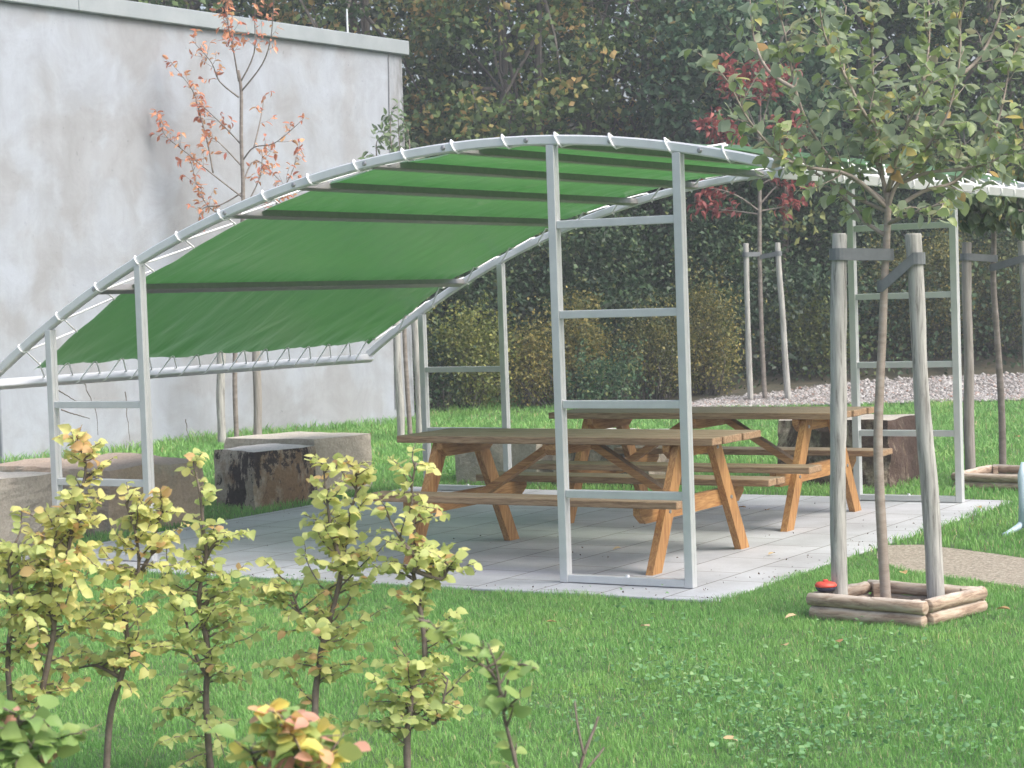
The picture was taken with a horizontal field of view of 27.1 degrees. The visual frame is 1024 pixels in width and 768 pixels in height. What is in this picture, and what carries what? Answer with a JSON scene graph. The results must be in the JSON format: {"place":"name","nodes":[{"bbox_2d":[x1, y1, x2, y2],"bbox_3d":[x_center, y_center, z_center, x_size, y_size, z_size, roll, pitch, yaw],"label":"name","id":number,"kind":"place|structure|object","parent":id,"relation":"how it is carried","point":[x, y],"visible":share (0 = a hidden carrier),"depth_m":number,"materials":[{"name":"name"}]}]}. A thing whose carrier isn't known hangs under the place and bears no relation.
{"place":"outdoors","nodes":[
{"label":"outdoors","id":0,"kind":"place"},
{"bbox_2d":[0,104,1023,767],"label":"ground","id":1,"kind":"structure","parent":0,"point":[980,364],"depth_m":9.14,"materials":[{"name":"green plant"}]},
{"bbox_2d":[0,471,52,551],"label":"stone block","id":2,"kind":"structure","parent":1,"relation":"on","point":[22,490],"depth_m":14.18,"materials":[{"name":"beige stone"}]},
{"bbox_2d":[0,509,88,752],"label":"hedge sapling","id":3,"kind":"object","parent":1,"relation":"on","point":[10,552],"visible":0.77,"depth_m":7.01,"materials":[{"name":"yellow plant"}]},
{"bbox_2d":[0,692,101,767],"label":"hedge shoot","id":4,"kind":"object","parent":1,"relation":"on","point":[41,743],"visible":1,"depth_m":4.30,"materials":[{"name":"green plant"}]},
{"bbox_2d":[0,424,148,714],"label":"hedge sapling","id":5,"kind":"object","parent":1,"relation":"on","point":[64,565],"visible":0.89,"depth_m":7.03,"materials":[{"name":"yellow plant"}]},
{"bbox_2d":[0,452,205,534],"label":"stone block","id":6,"kind":"structure","parent":1,"relation":"on","point":[184,495],"depth_m":15.56,"materials":[{"name":"grey stone"}]},
{"bbox_2d":[32,481,200,767],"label":"hedge sapling","id":7,"kind":"object","parent":1,"relation":"on","point":[144,517],"visible":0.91,"depth_m":7.20,"materials":[{"name":"yellow plant"}]},
{"bbox_2d":[124,448,272,767],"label":"hedge sapling","id":8,"kind":"object","parent":1,"relation":"on","point":[214,538],"visible":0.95,"depth_m":7.34,"materials":[{"name":"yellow plant"}]},
{"bbox_2d":[0,0,414,463],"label":"concrete building","id":9,"kind":"structure","parent":1,"relation":"on","point":[93,188],"depth_m":22.44,"materials":[{"name":"concrete"}]},
{"bbox_2d":[346,9,348,31],"bbox_3d":[-1.998,-4.385,25.770,0.100,0.330,0.095,-2,3,0],"label":"lightning rod","id":10,"kind":"object","parent":9,"relation":"on","point":[347,19],"visible":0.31,"depth_m":25.76,"materials":[{"name":"white paint"}]},
{"bbox_2d":[216,353,225,444],"bbox_3d":[-3.060,-0.203,22.309,0.139,1.758,0.096,-1,3,17],"label":"tree stake","id":11,"kind":"object","parent":1,"relation":"on","point":[220,404],"visible":0.42,"depth_m":22.30,"materials":[{"name":"grey wood"}]},
{"bbox_2d":[130,0,317,24],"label":"woodland tree","id":12,"kind":"object","parent":1,"relation":"on","point":[190,4],"visible":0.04,"depth_m":32.92,"materials":[{"name":"green plant"}]},
{"bbox_2d":[149,0,307,436],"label":"orange tree","id":13,"kind":"object","parent":1,"relation":"on","point":[225,36],"visible":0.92,"depth_m":22.39,"materials":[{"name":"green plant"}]},
{"bbox_2d":[252,351,261,434],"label":"tree stake","id":14,"kind":"object","parent":1,"relation":"on","point":[257,402],"visible":0.37,"depth_m":22.60,"materials":[{"name":"grey wood"}]},
{"bbox_2d":[216,444,317,509],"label":"stone block","id":15,"kind":"structure","parent":1,"relation":"on","point":[262,475],"depth_m":16.79,"materials":[{"name":"grey stone"}]},
{"bbox_2d":[206,698,370,767],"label":"hedge shoot","id":16,"kind":"object","parent":1,"relation":"on","point":[297,738],"visible":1,"depth_m":3.88,"materials":[{"name":"green plant"}]},
{"bbox_2d":[224,431,375,492],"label":"stone block","id":17,"kind":"structure","parent":1,"relation":"on","point":[358,447],"depth_m":17.80,"materials":[{"name":"grey stone"}]},
{"bbox_2d":[248,453,395,734],"bbox_3d":[-0.649,0.822,7.156,0.474,1.196,0.452,0,3,39],"label":"hedge sapling","id":18,"kind":"object","parent":1,"relation":"on","point":[337,536],"visible":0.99,"depth_m":7.13,"materials":[{"name":"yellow plant"}]},
{"bbox_2d":[241,0,505,158],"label":"woodland tree","id":19,"kind":"object","parent":1,"relation":"on","point":[354,7],"visible":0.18,"depth_m":32.64,"materials":[{"name":"green plant"}]},
{"bbox_2d":[358,96,422,433],"bbox_3d":[-1.278,-1.254,23.342,0.574,3.857,0.723,-1,3,23],"label":"green sapling","id":20,"kind":"object","parent":1,"relation":"on","point":[385,137],"visible":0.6,"depth_m":23.37,"materials":[{"name":"green plant"}]},
{"bbox_2d":[393,321,404,435],"bbox_3d":[-1.242,-0.182,23.216,0.101,1.681,0.090,-3,3,-15],"label":"tree stake","id":21,"kind":"object","parent":1,"relation":"on","point":[400,409],"visible":0.58,"depth_m":23.19,"materials":[{"name":"grey wood"}]},
{"bbox_2d":[411,307,421,432],"bbox_3d":[-1.056,-0.209,23.613,0.115,1.705,0.099,-2,3,0],"label":"tree stake","id":22,"kind":"object","parent":1,"relation":"on","point":[415,338],"visible":0.48,"depth_m":23.59,"materials":[{"name":"grey wood"}]},
{"bbox_2d":[342,442,498,767],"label":"hedge sapling","id":23,"kind":"object","parent":1,"relation":"on","point":[427,555],"visible":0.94,"depth_m":7.04,"materials":[{"name":"yellow plant"}]},
{"bbox_2d":[413,308,492,412],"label":"shrub","id":24,"kind":"object","parent":1,"relation":"on","point":[439,396],"visible":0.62,"depth_m":27.79,"materials":[{"name":"green plant"}]},
{"bbox_2d":[412,289,530,411],"bbox_3d":[-0.616,-0.454,28.046,1.799,1.702,1.520,-1,3,24],"label":"shrub","id":25,"kind":"object","parent":1,"relation":"on","point":[479,355],"visible":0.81,"depth_m":27.83,"materials":[{"name":"green plant"}]},
{"bbox_2d":[400,611,542,767],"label":"hedge shoot","id":26,"kind":"object","parent":1,"relation":"on","point":[496,701],"visible":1,"depth_m":4.40,"materials":[{"name":"green plant"}]},
{"bbox_2d":[412,245,540,389],"bbox_3d":[-0.768,-1.252,30.231,2.979,2.778,2.564,-3,3,-14],"label":"shrub","id":27,"kind":"object","parent":1,"relation":"on","point":[479,283],"visible":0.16,"depth_m":29.79,"materials":[{"name":"green plant"}]},
{"bbox_2d":[376,0,635,332],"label":"woodland tree","id":28,"kind":"object","parent":1,"relation":"on","point":[508,108],"visible":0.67,"depth_m":31.36,"materials":[{"name":"green plant"}]},
{"bbox_2d":[457,428,554,485],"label":"stone block","id":29,"kind":"structure","parent":1,"relation":"on","point":[469,469],"depth_m":17.94,"materials":[{"name":"grey stone"}]},
{"bbox_2d":[0,389,1023,475],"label":"grass","id":30,"kind":"structure","parent":1,"relation":"on","point":[943,416],"depth_m":23.55,"materials":[{"name":"green plant"}]},
{"bbox_2d":[0,451,1023,584],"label":"grass","id":31,"kind":"structure","parent":1,"relation":"on","point":[977,493],"depth_m":16.12,"materials":[{"name":"green plant"}]},
{"bbox_2d":[492,297,584,407],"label":"shrub","id":32,"kind":"object","parent":1,"relation":"on","point":[532,376],"visible":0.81,"depth_m":28.11,"materials":[{"name":"green plant"}]},
{"bbox_2d":[107,491,989,598],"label":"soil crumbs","id":33,"kind":"object","parent":1,"relation":"on","point":[602,556],"visible":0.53,"depth_m":12.59,"materials":[{"name":"brown soil"}]},
{"bbox_2d":[522,272,626,404],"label":"shrub","id":34,"kind":"object","parent":1,"relation":"on","point":[594,342],"visible":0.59,"depth_m":28.24,"materials":[{"name":"green plant"}]},
{"bbox_2d":[128,0,1023,242],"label":"wood","id":35,"kind":"object","parent":1,"relation":"on","point":[402,14],"visible":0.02,"depth_m":35.39,"materials":[{"name":"green plant"}]},
{"bbox_2d":[574,701,604,767],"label":"bare twig","id":36,"kind":"object","parent":1,"relation":"on","point":[584,750],"visible":1,"depth_m":4.66,"materials":[{"name":"brown plant"}]},
{"bbox_2d":[485,195,703,387],"bbox_3d":[1.038,-1.409,30.183,3.071,2.947,3.033,-4,3,-31],"label":"shrub","id":37,"kind":"object","parent":1,"relation":"on","point":[590,243],"visible":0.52,"depth_m":29.87,"materials":[{"name":"green plant"}]},
{"bbox_2d":[546,337,658,402],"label":"shrub","id":38,"kind":"object","parent":1,"relation":"on","point":[606,388],"visible":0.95,"depth_m":27.77,"materials":[{"name":"green plant"}]},
{"bbox_2d":[552,427,668,488],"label":"stone block","id":39,"kind":"structure","parent":1,"relation":"on","point":[594,455],"depth_m":17.43,"materials":[{"name":"grey stone"}]},
{"bbox_2d":[498,0,742,285],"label":"woodland tree","id":40,"kind":"object","parent":1,"relation":"on","point":[636,26],"visible":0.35,"depth_m":32.23,"materials":[{"name":"green plant"}]},
{"bbox_2d":[247,457,1023,767],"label":"weed patch","id":41,"kind":"object","parent":1,"relation":"on","point":[836,708],"visible":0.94,"depth_m":8.09,"materials":[{"name":"green plant"}]},
{"bbox_2d":[598,282,724,399],"bbox_3d":[1.942,-0.544,28.425,1.797,1.618,1.448,-3,3,-14],"label":"shrub","id":42,"kind":"object","parent":1,"relation":"on","point":[661,356],"visible":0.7,"depth_m":28.30,"materials":[{"name":"green plant"}]},
{"bbox_2d":[643,292,745,390],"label":"shrub","id":43,"kind":"object","parent":1,"relation":"on","point":[713,349],"visible":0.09,"depth_m":29.39,"materials":[{"name":"green plant"}]},
{"bbox_2d":[627,252,766,395],"bbox_3d":[2.521,-0.798,28.796,1.664,1.983,1.527,-1,3,28],"label":"shrub","id":44,"kind":"object","parent":1,"relation":"on","point":[720,349],"visible":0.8,"depth_m":28.72,"materials":[{"name":"green plant"}]},
{"bbox_2d":[412,155,1022,396],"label":"bank undergrowth","id":45,"kind":"object","parent":1,"relation":"on","point":[811,275],"visible":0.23,"depth_m":30.06,"materials":[{"name":"green plant"}]},
{"bbox_2d":[631,177,820,354],"bbox_3d":[2.936,-1.762,30.843,2.911,2.827,2.674,0,3,40],"label":"shrub","id":46,"kind":"object","parent":1,"relation":"on","point":[703,243],"visible":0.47,"depth_m":30.59,"materials":[{"name":"green plant"}]},
{"bbox_2d":[723,735,737,740],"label":"fallen leaf","id":47,"kind":"object","parent":1,"relation":"on","point":[728,737],"visible":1,"depth_m":7.57,"materials":[{"name":"beige plant"}]},
{"bbox_2d":[614,0,866,334],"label":"woodland tree","id":48,"kind":"object","parent":1,"relation":"on","point":[714,15],"visible":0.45,"depth_m":30.98,"materials":[{"name":"green plant"}]},
{"bbox_2d":[775,242,790,399],"bbox_3d":[3.547,-0.794,27.798,0.156,2.113,0.095,-2,3,0],"label":"tree stake","id":49,"kind":"object","parent":1,"relation":"on","point":[785,364],"visible":0.98,"depth_m":27.77,"materials":[{"name":"grey wood"}]},
{"bbox_2d":[752,277,871,379],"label":"shrub","id":50,"kind":"object","parent":1,"relation":"on","point":[816,326],"visible":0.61,"depth_m":30.09,"materials":[{"name":"green plant"}]},
{"bbox_2d":[752,130,937,321],"bbox_3d":[5.083,-2.427,31.994,3.104,3.047,3.066,0,3,36],"label":"shrub","id":51,"kind":"object","parent":1,"relation":"on","point":[831,217],"visible":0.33,"depth_m":31.50,"materials":[{"name":"green plant"}]},
{"bbox_2d":[771,412,919,486],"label":"stone block","id":52,"kind":"structure","parent":1,"relation":"on","point":[901,462],"depth_m":16.89,"materials":[{"name":"stone"}]},
{"bbox_2d":[692,371,1023,406],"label":"gravel","id":53,"kind":"structure","parent":1,"relation":"on","point":[899,389],"depth_m":28.04,"materials":[{"name":"grey gravel"}]},
{"bbox_2d":[743,243,752,399],"bbox_3d":[3.088,-0.782,27.802,0.088,2.118,0.087,-2,3,0],"label":"tree stake","id":54,"kind":"object","parent":53,"relation":"on","point":[748,355],"visible":0.95,"depth_m":27.78,"materials":[{"name":"grey wood"}]},
{"bbox_2d":[687,51,816,397],"bbox_3d":[3.204,-2.031,27.824,1.881,4.653,1.032,-2,3,0],"label":"red tree","id":55,"kind":"object","parent":53,"relation":"on","point":[708,191],"visible":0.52,"depth_m":27.78,"materials":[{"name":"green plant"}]},
{"bbox_2d":[742,252,759,256],"bbox_3d":[3.147,-1.698,27.792,0.293,0.060,0.094,-3,3,-22],"label":"tree tie","id":56,"kind":"object","parent":55,"relation":"attached to","point":[749,254],"visible":1,"depth_m":27.74,"materials":[{"name":"grey rubber"}]},
{"bbox_2d":[760,251,781,258],"bbox_3d":[3.379,-1.685,27.812,0.330,0.100,0.094,-1,3,28],"label":"tree tie","id":57,"kind":"object","parent":55,"relation":"attached to","point":[770,255],"visible":1,"depth_m":27.76,"materials":[{"name":"grey rubber"}]},
{"bbox_2d":[711,0,1014,222],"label":"woodland tree","id":58,"kind":"object","parent":1,"relation":"on","point":[856,59],"visible":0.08,"depth_m":32.54,"materials":[{"name":"green plant"}]},
{"bbox_2d":[806,580,987,627],"bbox_3d":[1.885,1.073,10.423,0.701,0.136,0.598,0,3,40],"label":"log planter frame","id":59,"kind":"object","parent":1,"relation":"on","point":[913,606],"visible":0.96,"depth_m":10.26,"materials":[{"name":"brown wood"}]},
{"bbox_2d":[815,579,836,591],"bbox_3d":[1.542,0.989,10.440,0.110,0.056,0.110,-2,3,0],"label":"red disc","id":60,"kind":"object","parent":59,"relation":"on","point":[825,585],"visible":1,"depth_m":10.40,"materials":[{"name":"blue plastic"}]},
{"bbox_2d":[830,233,847,594],"bbox_3d":[1.603,0.215,10.425,0.130,1.906,0.091,-2,3,0],"label":"tree stake","id":61,"kind":"object","parent":59,"relation":"in","point":[838,393],"visible":0.88,"depth_m":10.39,"materials":[{"name":"grey wood"}]},
{"bbox_2d":[829,248,893,260],"bbox_3d":[1.716,-0.634,10.405,0.334,0.068,0.096,-2,3,-10],"label":"tree tie","id":62,"kind":"object","parent":61,"relation":"attached to","point":[869,254],"visible":1,"depth_m":10.37,"materials":[{"name":"grey rubber"}]},
{"bbox_2d":[677,0,1023,597],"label":"apple tree","id":63,"kind":"object","parent":59,"relation":"in","point":[878,104],"visible":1,"depth_m":10.42,"materials":[{"name":"green plant"}]},
{"bbox_2d":[905,233,944,598],"bbox_3d":[2.032,0.206,10.445,0.155,1.894,0.098,-2,3,0],"label":"tree stake","id":64,"kind":"object","parent":59,"relation":"in","point":[931,516],"visible":0.95,"depth_m":10.42,"materials":[{"name":"grey wood"}]},
{"bbox_2d":[877,252,925,291],"bbox_3d":[1.909,-0.548,10.419,0.237,0.188,0.099,-2,3,8],"label":"tree tie","id":65,"kind":"object","parent":64,"relation":"attached to","point":[897,273],"visible":1,"depth_m":10.39,"materials":[{"name":"grey rubber"}]},
{"bbox_2d":[839,0,1023,296],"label":"woodland tree","id":66,"kind":"object","parent":1,"relation":"on","point":[987,22],"visible":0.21,"depth_m":31.89,"materials":[{"name":"green plant"}]},
{"bbox_2d":[857,219,1020,359],"bbox_3d":[6.038,-1.402,30.634,2.420,2.135,2.262,-2,3,0],"label":"shrub","id":67,"kind":"object","parent":1,"relation":"on","point":[936,325],"visible":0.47,"depth_m":30.47,"materials":[{"name":"green plant"}]},
{"bbox_2d":[889,119,1023,317],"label":"shrub","id":68,"kind":"object","parent":1,"relation":"on","point":[904,191],"visible":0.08,"depth_m":31.72,"materials":[{"name":"green plant"}]},
{"bbox_2d":[962,242,975,469],"bbox_3d":[3.601,-0.157,16.770,0.098,1.922,0.088,-1,3,17],"label":"tree stake","id":69,"kind":"object","parent":1,"relation":"on","point":[969,428],"visible":0.94,"depth_m":16.74,"materials":[{"name":"grey wood"}]},
{"bbox_2d":[960,253,997,261],"bbox_3d":[3.681,-0.996,16.759,0.310,0.075,0.094,-3,3,-17],"label":"tree tie","id":70,"kind":"object","parent":69,"relation":"attached to","point":[979,257],"visible":1,"depth_m":16.71,"materials":[{"name":"grey rubber"}]},
{"bbox_2d":[936,94,1023,472],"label":"cherry tree","id":71,"kind":"object","parent":1,"relation":"on","point":[993,214],"visible":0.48,"depth_m":16.82,"materials":[{"name":"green plant"}]},
{"bbox_2d":[939,227,1022,357],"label":"shrub","id":72,"kind":"object","parent":1,"relation":"on","point":[1003,292],"visible":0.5,"depth_m":30.52,"materials":[{"name":"green plant"}]},
{"bbox_2d":[951,464,1019,490],"bbox_3d":[3.858,0.726,16.416,0.764,0.136,0.778,0,4,41],"label":"log planter frame","id":73,"kind":"object","parent":1,"relation":"on","point":[981,476],"visible":0.75,"depth_m":16.20,"materials":[{"name":"beige wood"}]},
{"bbox_2d":[969,0,1023,138],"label":"woodland tree","id":74,"kind":"object","parent":1,"relation":"on","point":[1012,42],"visible":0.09,"depth_m":33.23,"materials":[{"name":"green plant"}]},
{"bbox_2d":[1003,462,1023,535],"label":"pale blue stand","id":75,"kind":"object","parent":1,"relation":"on","point":[1019,525],"visible":0.89,"depth_m":13.38,"materials":[{"name":"plastic"}]},
{"bbox_2d":[1017,241,1023,366],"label":"tree stake","id":76,"kind":"object","parent":1,"relation":"on","point":[1020,244],"visible":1,"depth_m":16.66,"materials":[{"name":"grey wood"}]},
{"bbox_2d":[989,255,1023,270],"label":"tree tie","id":77,"kind":"object","parent":76,"relation":"attached to","point":[1006,263],"visible":1,"depth_m":16.70,"materials":[{"name":"grey rubber"}]},
{"bbox_2d":[21,487,1008,602],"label":"patio","id":78,"kind":"structure","parent":0,"point":[528,559],"depth_m":13.71,"materials":[{"name":"concrete"}]},
{"bbox_2d":[0,132,1023,588],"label":"pergola","id":79,"kind":"object","parent":78,"relation":"on","point":[372,248],"visible":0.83,"depth_m":14.52,"materials":[{"name":"metal"}]},
{"bbox_2d":[367,428,784,575],"bbox_3d":[0.396,0.677,13.038,2.211,0.757,1.521,0,3,31],"label":"picnic table","id":80,"kind":"object","parent":78,"relation":"on","point":[501,491],"visible":0.77,"depth_m":12.89,"materials":[{"name":"brown wood"}]},
{"bbox_2d":[527,406,892,531],"bbox_3d":[1.390,0.557,14.887,2.220,0.757,1.521,0,3,31],"label":"picnic table","id":81,"kind":"object","parent":78,"relation":"on","point":[796,471],"visible":0.69,"depth_m":14.64,"materials":[{"name":"brown wood"}]},
{"bbox_2d":[200,0,1021,111],"label":"sky","id":82,"kind":"structure","parent":0,"point":[202,7],"materials":[{"name":"white"}]},
{"bbox_2d":[877,545,1023,587],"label":"path","id":83,"kind":"structure","parent":0,"point":[995,568],"depth_m":12.17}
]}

